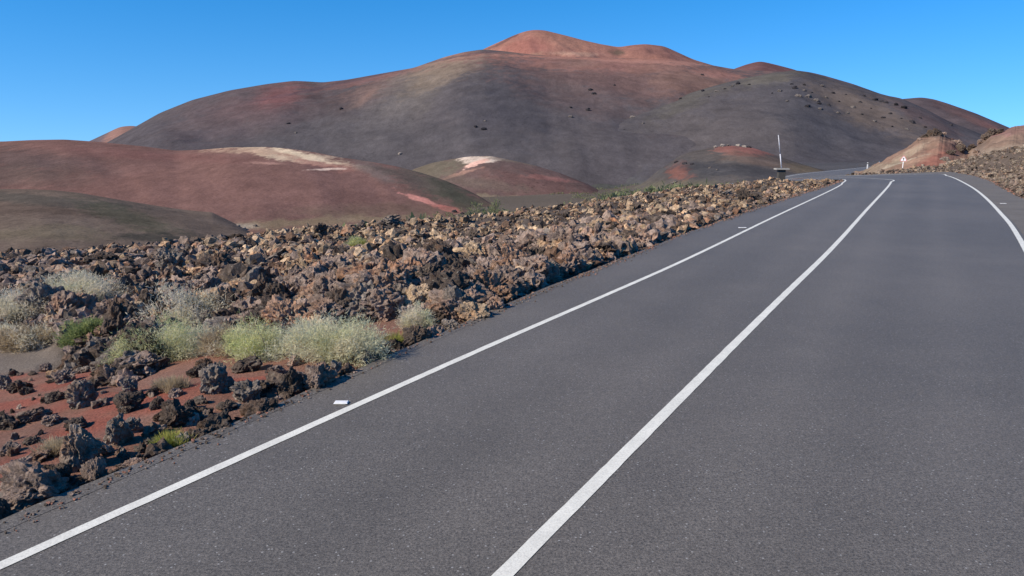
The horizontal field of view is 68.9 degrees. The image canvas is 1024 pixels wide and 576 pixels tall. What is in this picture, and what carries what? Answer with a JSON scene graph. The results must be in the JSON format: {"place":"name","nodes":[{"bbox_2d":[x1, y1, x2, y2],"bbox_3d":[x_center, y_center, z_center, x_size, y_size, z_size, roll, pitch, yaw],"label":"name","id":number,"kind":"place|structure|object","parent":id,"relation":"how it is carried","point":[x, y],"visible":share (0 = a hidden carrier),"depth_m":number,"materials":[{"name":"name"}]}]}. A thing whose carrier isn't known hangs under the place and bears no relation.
{"place":"outdoors","nodes":[
{"label":"outdoors","id":0,"kind":"place"},
{"bbox_2d":[91,126,135,142],"bbox_3d":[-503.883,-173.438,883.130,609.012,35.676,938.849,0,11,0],"label":"spur","id":1,"kind":"structure","parent":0,"point":[111,135],"depth_m":788.06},
{"bbox_2d":[0,189,249,251],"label":"olive hill","id":2,"kind":"structure","parent":0,"point":[32,219],"depth_m":112.20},
{"bbox_2d":[0,140,493,232],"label":"red hill","id":3,"kind":"structure","parent":0,"point":[264,188],"depth_m":198.02,"materials":[{"name":"soil"}]},
{"bbox_2d":[0,166,870,531],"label":"road edge","id":4,"kind":"object","parent":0,"point":[40,506],"visible":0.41,"depth_m":7.27,"materials":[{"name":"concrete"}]},
{"bbox_2d":[107,50,778,185],"bbox_3d":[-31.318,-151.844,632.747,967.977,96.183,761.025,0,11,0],"label":"mountain","id":5,"kind":"structure","parent":0,"point":[437,110],"depth_m":446.35,"materials":[{"name":"soil"}]},
{"bbox_2d":[483,30,709,64],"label":"summit cone","id":6,"kind":"object","parent":5,"relation":"attached to","point":[540,42],"visible":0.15,"depth_m":732.04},
{"bbox_2d":[413,156,598,196],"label":"pale topped mound","id":7,"kind":"object","parent":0,"point":[486,176],"visible":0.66,"depth_m":254.32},
{"bbox_2d":[0,167,1023,575],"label":"road","id":8,"kind":"structure","parent":0,"point":[852,405],"depth_m":7.18,"materials":[{"name":"asphalt"}]},
{"bbox_2d":[0,167,864,568],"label":"edge line marking","id":9,"kind":"object","parent":8,"relation":"on","point":[4,563],"visible":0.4,"depth_m":7.07,"materials":[{"name":"paint"}]},
{"bbox_2d":[491,178,894,575],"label":"line marking","id":10,"kind":"object","parent":8,"relation":"on","point":[520,557],"visible":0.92,"depth_m":6.88,"materials":[{"name":"paint"}]},
{"bbox_2d":[790,174,1023,250],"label":"edge line marking","id":11,"kind":"object","parent":8,"relation":"on","point":[1015,232],"visible":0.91,"depth_m":27.28,"materials":[{"name":"paint"}]},
{"bbox_2d":[0,147,1023,490],"bbox_3d":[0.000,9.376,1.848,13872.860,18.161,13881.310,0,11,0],"label":"ground","id":12,"kind":"structure","parent":0,"point":[52,353],"depth_m":10.82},
{"bbox_2d":[0,498,12,519],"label":"lava rock","id":13,"kind":"object","parent":12,"relation":"on","point":[5,510],"visible":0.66,"depth_m":5.74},
{"bbox_2d":[0,414,20,430],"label":"lava rock","id":14,"kind":"object","parent":12,"relation":"on","point":[9,422],"visible":0.94,"depth_m":8.52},
{"bbox_2d":[6,379,33,393],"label":"lava rock","id":15,"kind":"object","parent":12,"relation":"on","point":[17,385],"visible":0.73,"depth_m":11.09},
{"bbox_2d":[0,283,51,324],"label":"shrub","id":16,"kind":"object","parent":12,"relation":"on","point":[10,308],"visible":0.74,"depth_m":16.28,"materials":[{"name":"grey plant"}]},
{"bbox_2d":[0,314,60,353],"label":"shrub","id":17,"kind":"object","parent":12,"relation":"on","point":[14,338],"visible":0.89,"depth_m":14.71,"materials":[{"name":"grey plant"}]},
{"bbox_2d":[15,406,52,422],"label":"lava rock","id":18,"kind":"object","parent":12,"relation":"on","point":[34,414],"visible":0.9,"depth_m":8.71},
{"bbox_2d":[0,459,68,513],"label":"lava rock","id":19,"kind":"object","parent":12,"relation":"on","point":[24,485],"visible":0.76,"depth_m":6.00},
{"bbox_2d":[26,448,50,462],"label":"lava rock","id":20,"kind":"object","parent":12,"relation":"on","point":[40,456],"visible":0.71,"depth_m":6.95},
{"bbox_2d":[13,282,64,310],"bbox_3d":[-10.589,0.463,16.819,1.061,1.210,0.954,11,5,-25],"label":"lava rock","id":21,"kind":"object","parent":12,"relation":"on","point":[36,290],"visible":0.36,"depth_m":16.49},
{"bbox_2d":[27,435,62,457],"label":"grass tuft","id":22,"kind":"object","parent":12,"relation":"on","point":[54,446],"visible":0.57,"depth_m":7.07,"materials":[{"name":"plant"}]},
{"bbox_2d":[41,414,67,426],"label":"lava rock","id":23,"kind":"object","parent":12,"relation":"on","point":[50,420],"visible":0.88,"depth_m":8.33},
{"bbox_2d":[44,390,65,403],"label":"lava rock","id":24,"kind":"object","parent":12,"relation":"on","point":[53,396],"visible":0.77,"depth_m":9.72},
{"bbox_2d":[43,463,72,481],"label":"lava rock","id":25,"kind":"object","parent":12,"relation":"on","point":[64,470],"visible":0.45,"depth_m":6.41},
{"bbox_2d":[44,289,81,312],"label":"lava rock","id":26,"kind":"object","parent":12,"relation":"on","point":[62,299],"visible":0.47,"depth_m":16.40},
{"bbox_2d":[51,368,75,384],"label":"lava rock","id":27,"kind":"object","parent":12,"relation":"on","point":[66,375],"visible":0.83,"depth_m":11.11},
{"bbox_2d":[27,267,115,288],"bbox_3d":[-11.386,-0.136,19.231,2.350,0.883,1.829,0,11,0],"label":"shrub","id":28,"kind":"object","parent":12,"relation":"on","point":[67,277],"visible":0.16,"depth_m":19.20,"materials":[{"name":"grey plant"}]},
{"bbox_2d":[51,315,102,347],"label":"shrub","id":29,"kind":"object","parent":12,"relation":"on","point":[79,330],"visible":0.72,"depth_m":14.20,"materials":[{"name":"green plant"}]},
{"bbox_2d":[63,379,98,409],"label":"lava rock","id":30,"kind":"object","parent":12,"relation":"on","point":[83,393],"visible":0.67,"depth_m":8.97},
{"bbox_2d":[59,423,103,472],"bbox_3d":[-3.872,1.505,6.719,0.370,0.598,0.255,-11,19,-23],"label":"lava rock","id":31,"kind":"object","parent":12,"relation":"on","point":[80,445],"visible":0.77,"depth_m":6.64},
{"bbox_2d":[73,344,97,370],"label":"lava rock","id":32,"kind":"object","parent":12,"relation":"on","point":[87,358],"visible":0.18,"depth_m":12.27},
{"bbox_2d":[77,293,97,312],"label":"lava rock","id":33,"kind":"object","parent":12,"relation":"on","point":[88,301],"visible":0.25,"depth_m":16.75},
{"bbox_2d":[38,270,139,302],"bbox_3d":[-10.857,0.045,18.567,2.756,0.951,1.958,0,11,0],"label":"shrub","id":34,"kind":"object","parent":12,"relation":"on","point":[95,288],"visible":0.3,"depth_m":18.45,"materials":[{"name":"grey plant"}]},
{"bbox_2d":[80,456,108,481],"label":"lava rock","id":35,"kind":"object","parent":12,"relation":"on","point":[92,469],"visible":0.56,"depth_m":6.36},
{"bbox_2d":[81,335,116,352],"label":"lava rock","id":36,"kind":"object","parent":12,"relation":"on","point":[94,341],"visible":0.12,"depth_m":13.41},
{"bbox_2d":[83,251,117,263],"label":"lava rock","id":37,"kind":"object","parent":12,"relation":"on","point":[102,255],"visible":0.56,"depth_m":23.75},
{"bbox_2d":[89,345,117,372],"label":"lava rock","id":38,"kind":"object","parent":12,"relation":"on","point":[95,363],"visible":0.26,"depth_m":11.62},
{"bbox_2d":[92,295,126,319],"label":"lava rock","id":39,"kind":"object","parent":12,"relation":"on","point":[100,309],"visible":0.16,"depth_m":15.15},
{"bbox_2d":[103,411,133,445],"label":"lava rock","id":40,"kind":"object","parent":12,"relation":"on","point":[118,430],"visible":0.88,"depth_m":7.22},
{"bbox_2d":[99,296,141,337],"bbox_3d":[-7.458,0.742,14.316,0.724,1.130,0.700,8,6,14],"label":"lava rock","id":41,"kind":"object","parent":12,"relation":"on","point":[114,315],"visible":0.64,"depth_m":14.12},
{"bbox_2d":[119,377,137,392],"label":"lava rock","id":42,"kind":"object","parent":12,"relation":"on","point":[128,384],"visible":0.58,"depth_m":9.31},
{"bbox_2d":[89,355,170,386],"bbox_3d":[-5.556,1.264,10.783,0.783,0.598,0.943,6,13,27],"label":"lava rock","id":43,"kind":"object","parent":12,"relation":"on","point":[136,369],"visible":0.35,"depth_m":10.58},
{"bbox_2d":[114,391,145,413],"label":"lava rock","id":44,"kind":"object","parent":12,"relation":"on","point":[128,402],"visible":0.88,"depth_m":8.38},
{"bbox_2d":[125,416,143,432],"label":"lava rock","id":45,"kind":"object","parent":12,"relation":"on","point":[136,426],"visible":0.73,"depth_m":7.57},
{"bbox_2d":[112,322,163,357],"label":"shrub","id":46,"kind":"object","parent":12,"relation":"on","point":[134,326],"visible":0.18,"depth_m":11.27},
{"bbox_2d":[118,350,160,375],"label":"lava rock","id":47,"kind":"object","parent":12,"relation":"on","point":[147,355],"visible":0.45,"depth_m":10.74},
{"bbox_2d":[137,288,163,310],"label":"lava rock","id":48,"kind":"object","parent":12,"relation":"on","point":[145,296],"visible":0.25,"depth_m":16.16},
{"bbox_2d":[130,334,172,362],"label":"shrub","id":49,"kind":"object","parent":12,"relation":"on","point":[150,348],"visible":0.23,"depth_m":11.14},
{"bbox_2d":[88,305,217,373],"bbox_3d":[-5.159,0.696,11.383,2.020,1.017,1.466,0,11,0],"label":"shrub","id":50,"kind":"object","parent":12,"relation":"on","point":[176,341],"visible":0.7,"depth_m":11.23,"materials":[{"name":"green plant"}]},
{"bbox_2d":[154,246,185,270],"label":"lava rock","id":51,"kind":"object","parent":12,"relation":"on","point":[164,256],"visible":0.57,"depth_m":22.59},
{"bbox_2d":[148,426,196,447],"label":"grass tuft","id":52,"kind":"object","parent":12,"relation":"on","point":[168,437],"visible":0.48,"depth_m":7.10,"materials":[{"name":"green plant"}]},
{"bbox_2d":[147,374,199,393],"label":"grass tuft","id":53,"kind":"object","parent":12,"relation":"on","point":[166,385],"visible":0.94,"depth_m":9.12,"materials":[{"name":"plant"}]},
{"bbox_2d":[158,398,194,428],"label":"lava rock","id":54,"kind":"object","parent":12,"relation":"on","point":[174,413],"visible":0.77,"depth_m":7.69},
{"bbox_2d":[125,275,247,327],"bbox_3d":[-6.024,0.327,14.174,2.338,1.216,1.726,-7,13,-33],"label":"shrub","id":55,"kind":"object","parent":12,"relation":"on","point":[186,313],"visible":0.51,"depth_m":13.97,"materials":[{"name":"grey plant"}]},
{"bbox_2d":[183,274,221,294],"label":"lava rock","id":56,"kind":"object","parent":12,"relation":"on","point":[198,284],"visible":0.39,"depth_m":18.18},
{"bbox_2d":[196,413,229,433],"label":"lava rock","id":57,"kind":"object","parent":12,"relation":"on","point":[211,422],"visible":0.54,"depth_m":7.42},
{"bbox_2d":[194,251,236,267],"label":"lava rock","id":58,"kind":"object","parent":12,"relation":"on","point":[218,258],"visible":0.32,"depth_m":21.65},
{"bbox_2d":[198,361,234,394],"bbox_3d":[-3.558,1.102,8.867,0.464,0.497,0.407,5,12,24],"label":"lava rock","id":59,"kind":"object","parent":12,"relation":"on","point":[215,378],"visible":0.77,"depth_m":8.72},
{"bbox_2d":[203,316,240,337],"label":"lava rock","id":60,"kind":"object","parent":12,"relation":"on","point":[218,319],"visible":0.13,"depth_m":12.26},
{"bbox_2d":[191,322,259,359],"bbox_3d":[-4.222,0.764,11.079,1.088,0.604,0.828,0,11,0],"label":"shrub","id":61,"kind":"object","parent":12,"relation":"on","point":[212,342],"visible":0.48,"depth_m":10.98,"materials":[{"name":"grey plant"}]},
{"bbox_2d":[227,296,261,310],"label":"lava rock","id":62,"kind":"object","parent":12,"relation":"on","point":[250,301],"visible":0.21,"depth_m":14.02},
{"bbox_2d":[229,379,261,402],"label":"lava rock","id":63,"kind":"object","parent":12,"relation":"on","point":[246,390],"visible":0.88,"depth_m":8.42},
{"bbox_2d":[231,355,262,373],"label":"lava rock","id":64,"kind":"object","parent":12,"relation":"on","point":[251,363],"visible":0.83,"depth_m":9.71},
{"bbox_2d":[213,312,293,367],"bbox_3d":[-3.527,0.692,10.530,1.311,0.746,1.272,-5,12,-22],"label":"shrub","id":65,"kind":"object","parent":12,"relation":"on","point":[253,343],"visible":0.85,"depth_m":10.39,"materials":[{"name":"green plant"}]},
{"bbox_2d":[244,308,268,332],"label":"lava rock","id":66,"kind":"object","parent":12,"relation":"on","point":[254,313],"visible":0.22,"depth_m":12.21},
{"bbox_2d":[239,397,278,416],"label":"lava rock","id":67,"kind":"object","parent":12,"relation":"on","point":[251,407],"visible":0.63,"depth_m":7.91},
{"bbox_2d":[247,273,276,297],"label":"lava rock","id":68,"kind":"object","parent":12,"relation":"on","point":[260,285],"visible":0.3,"depth_m":14.54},
{"bbox_2d":[262,280,294,297],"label":"lava rock","id":69,"kind":"object","parent":12,"relation":"on","point":[271,289],"visible":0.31,"depth_m":13.75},
{"bbox_2d":[259,294,306,331],"bbox_3d":[-3.739,0.479,12.345,0.916,0.627,0.924,23,4,-42],"label":"lava rock","id":70,"kind":"object","parent":12,"relation":"on","point":[282,308],"visible":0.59,"depth_m":12.13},
{"bbox_2d":[277,366,303,396],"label":"lava rock","id":71,"kind":"object","parent":12,"relation":"on","point":[291,380],"visible":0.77,"depth_m":8.55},
{"bbox_2d":[288,273,311,293],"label":"lava rock","id":72,"kind":"object","parent":12,"relation":"on","point":[302,279],"visible":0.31,"depth_m":14.35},
{"bbox_2d":[289,261,327,281],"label":"lava rock","id":73,"kind":"object","parent":12,"relation":"on","point":[309,272],"visible":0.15,"depth_m":14.79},
{"bbox_2d":[280,309,340,362],"bbox_3d":[-2.732,0.653,10.246,1.109,0.755,0.869,4,12,18],"label":"shrub","id":74,"kind":"object","parent":12,"relation":"on","point":[303,330],"visible":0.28,"depth_m":10.14,"materials":[{"name":"green plant"}]},
{"bbox_2d":[303,361,337,389],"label":"lava rock","id":75,"kind":"object","parent":12,"relation":"on","point":[317,375],"visible":0.76,"depth_m":8.68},
{"bbox_2d":[307,294,339,311],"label":"lava rock","id":76,"kind":"object","parent":12,"relation":"on","point":[318,300],"visible":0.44,"depth_m":12.44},
{"bbox_2d":[312,269,336,296],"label":"lava rock","id":77,"kind":"object","parent":12,"relation":"on","point":[324,282],"visible":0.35,"depth_m":13.79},
{"bbox_2d":[305,301,345,319],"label":"lava rock","id":78,"kind":"object","parent":12,"relation":"on","point":[340,310],"visible":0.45,"depth_m":12.20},
{"bbox_2d":[259,308,397,368],"bbox_3d":[-2.432,0.671,9.888,1.938,0.805,1.115,0,11,0],"label":"shrub","id":79,"kind":"object","parent":12,"relation":"on","point":[347,341],"visible":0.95,"depth_m":9.78,"materials":[{"name":"green plant"}]},
{"bbox_2d":[320,255,351,270],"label":"lava rock","id":80,"kind":"object","parent":12,"relation":"on","point":[338,261],"visible":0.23,"depth_m":15.36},
{"bbox_2d":[0,217,677,497],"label":"lava rubble","id":81,"kind":"object","parent":12,"relation":"on","point":[613,242],"visible":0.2,"depth_m":17.46,"materials":[{"name":"stone"}]},
{"bbox_2d":[326,287,351,308],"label":"lava rock","id":82,"kind":"object","parent":12,"relation":"on","point":[340,297],"visible":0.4,"depth_m":12.41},
{"bbox_2d":[333,280,374,321],"bbox_3d":[-2.548,0.259,12.746,0.982,0.750,0.804,-8,14,-35],"label":"lava rock","id":83,"kind":"object","parent":12,"relation":"on","point":[356,292],"visible":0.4,"depth_m":12.48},
{"bbox_2d":[336,261,372,279],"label":"lava rock","id":84,"kind":"object","parent":12,"relation":"on","point":[356,267],"visible":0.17,"depth_m":14.35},
{"bbox_2d":[353,261,401,282],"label":"lava rock","id":85,"kind":"object","parent":12,"relation":"on","point":[382,267],"visible":0.26,"depth_m":13.55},
{"bbox_2d":[353,270,409,287],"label":"lava rock","id":86,"kind":"object","parent":12,"relation":"on","point":[379,280],"visible":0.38,"depth_m":13.07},
{"bbox_2d":[361,287,404,320],"bbox_3d":[-2.240,0.358,12.623,0.794,0.801,0.615,3,12,17],"label":"lava rock","id":87,"kind":"object","parent":12,"relation":"on","point":[381,303],"visible":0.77,"depth_m":12.41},
{"bbox_2d":[384,268,413,284],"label":"lava rock","id":88,"kind":"object","parent":12,"relation":"on","point":[406,278],"visible":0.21,"depth_m":13.40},
{"bbox_2d":[401,283,429,305],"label":"lava rock","id":89,"kind":"object","parent":12,"relation":"on","point":[415,292],"visible":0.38,"depth_m":12.77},
{"bbox_2d":[402,325,430,345],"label":"lava rock","id":90,"kind":"object","parent":12,"relation":"on","point":[413,334],"visible":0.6,"depth_m":10.70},
{"bbox_2d":[394,299,440,330],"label":"shrub","id":91,"kind":"object","parent":12,"relation":"on","point":[417,317],"visible":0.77,"depth_m":11.50,"materials":[{"name":"beige plant"}]},
{"bbox_2d":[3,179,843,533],"bbox_3d":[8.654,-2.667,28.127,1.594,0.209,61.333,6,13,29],"label":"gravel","id":92,"kind":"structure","parent":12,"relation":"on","point":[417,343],"depth_m":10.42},
{"bbox_2d":[400,247,448,265],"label":"lava rock","id":93,"kind":"object","parent":12,"relation":"on","point":[420,253],"visible":0.27,"depth_m":16.09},
{"bbox_2d":[416,261,443,277],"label":"lava rock","id":94,"kind":"object","parent":12,"relation":"on","point":[436,267],"visible":0.19,"depth_m":14.55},
{"bbox_2d":[423,238,456,255],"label":"lava rock","id":95,"kind":"object","parent":12,"relation":"on","point":[438,244],"visible":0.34,"depth_m":19.96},
{"bbox_2d":[421,269,469,290],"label":"lava rock","id":96,"kind":"object","parent":12,"relation":"on","point":[452,278],"visible":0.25,"depth_m":12.99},
{"bbox_2d":[434,298,462,323],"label":"lava rock","id":97,"kind":"object","parent":12,"relation":"on","point":[446,307],"visible":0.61,"depth_m":11.97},
{"bbox_2d":[442,284,471,301],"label":"lava rock","id":98,"kind":"object","parent":12,"relation":"on","point":[455,293],"visible":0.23,"depth_m":12.25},
{"bbox_2d":[442,253,474,270],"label":"lava rock","id":99,"kind":"object","parent":12,"relation":"on","point":[454,260],"visible":0.34,"depth_m":16.16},
{"bbox_2d":[452,301,489,322],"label":"lava rock","id":100,"kind":"object","parent":12,"relation":"on","point":[466,311],"visible":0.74,"depth_m":12.02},
{"bbox_2d":[464,243,487,256],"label":"lava rock","id":101,"kind":"object","parent":12,"relation":"on","point":[477,249],"visible":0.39,"depth_m":20.09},
{"bbox_2d":[473,265,501,289],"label":"lava rock","id":102,"kind":"object","parent":12,"relation":"on","point":[481,275],"visible":0.34,"depth_m":13.66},
{"bbox_2d":[485,295,504,310],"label":"lava rock","id":103,"kind":"object","parent":12,"relation":"on","point":[495,302],"visible":0.54,"depth_m":12.64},
{"bbox_2d":[489,285,514,302],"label":"lava rock","id":104,"kind":"object","parent":12,"relation":"on","point":[507,294],"visible":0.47,"depth_m":13.54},
{"bbox_2d":[272,178,743,230],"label":"scrub","id":105,"kind":"object","parent":12,"relation":"on","point":[651,189],"visible":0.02,"depth_m":66.61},
{"bbox_2d":[488,267,530,292],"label":"lava rock","id":106,"kind":"object","parent":12,"relation":"on","point":[505,275],"visible":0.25,"depth_m":14.32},
{"bbox_2d":[0,144,1023,284],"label":"lava rubble","id":107,"kind":"object","parent":12,"relation":"on","point":[676,216],"visible":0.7,"depth_m":29.02,"materials":[{"name":"stone"}]},
{"bbox_2d":[497,243,530,261],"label":"lava rock","id":108,"kind":"object","parent":12,"relation":"on","point":[510,252],"visible":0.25,"depth_m":16.52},
{"bbox_2d":[513,253,551,276],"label":"lava rock","id":109,"kind":"object","parent":12,"relation":"on","point":[538,263],"visible":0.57,"depth_m":15.28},
{"bbox_2d":[546,225,584,243],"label":"lava rock","id":110,"kind":"object","parent":12,"relation":"on","point":[563,234],"visible":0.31,"depth_m":19.85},
{"bbox_2d":[558,252,586,273],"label":"lava rock","id":111,"kind":"object","parent":12,"relation":"on","point":[574,260],"visible":0.56,"depth_m":16.54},
{"bbox_2d":[558,241,589,252],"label":"lava rock","id":112,"kind":"object","parent":12,"relation":"on","point":[575,249],"visible":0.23,"depth_m":18.33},
{"bbox_2d":[0,0,1023,140],"label":"sky","id":113,"kind":"structure","parent":0,"point":[81,70],"materials":[{"name":"blue"}]},
{"bbox_2d":[625,146,825,193],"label":"red capped mound","id":114,"kind":"object","parent":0,"point":[732,164],"visible":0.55,"depth_m":180.76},
{"bbox_2d":[735,62,796,71],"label":"summit","id":115,"kind":"structure","parent":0,"point":[762,66],"depth_m":795.51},
{"bbox_2d":[591,70,981,188],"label":"ash dome","id":116,"kind":"structure","parent":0,"point":[756,114],"depth_m":364.74,"materials":[{"name":"soil"}]},
{"bbox_2d":[787,172,1023,234],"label":"shoulder","id":117,"kind":"object","parent":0,"point":[1012,209],"visible":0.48,"depth_m":38.72},
{"bbox_2d":[854,135,968,172],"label":"beige cut bank","id":118,"kind":"structure","parent":0,"point":[930,150],"depth_m":91.23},
{"bbox_2d":[904,98,1008,133],"bbox_3d":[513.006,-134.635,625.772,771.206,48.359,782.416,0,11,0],"label":"hill","id":119,"kind":"structure","parent":0,"point":[973,121],"depth_m":527.18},
{"bbox_2d":[968,125,1023,156],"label":"beige hummock","id":120,"kind":"object","parent":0,"point":[1011,137],"visible":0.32,"depth_m":84.62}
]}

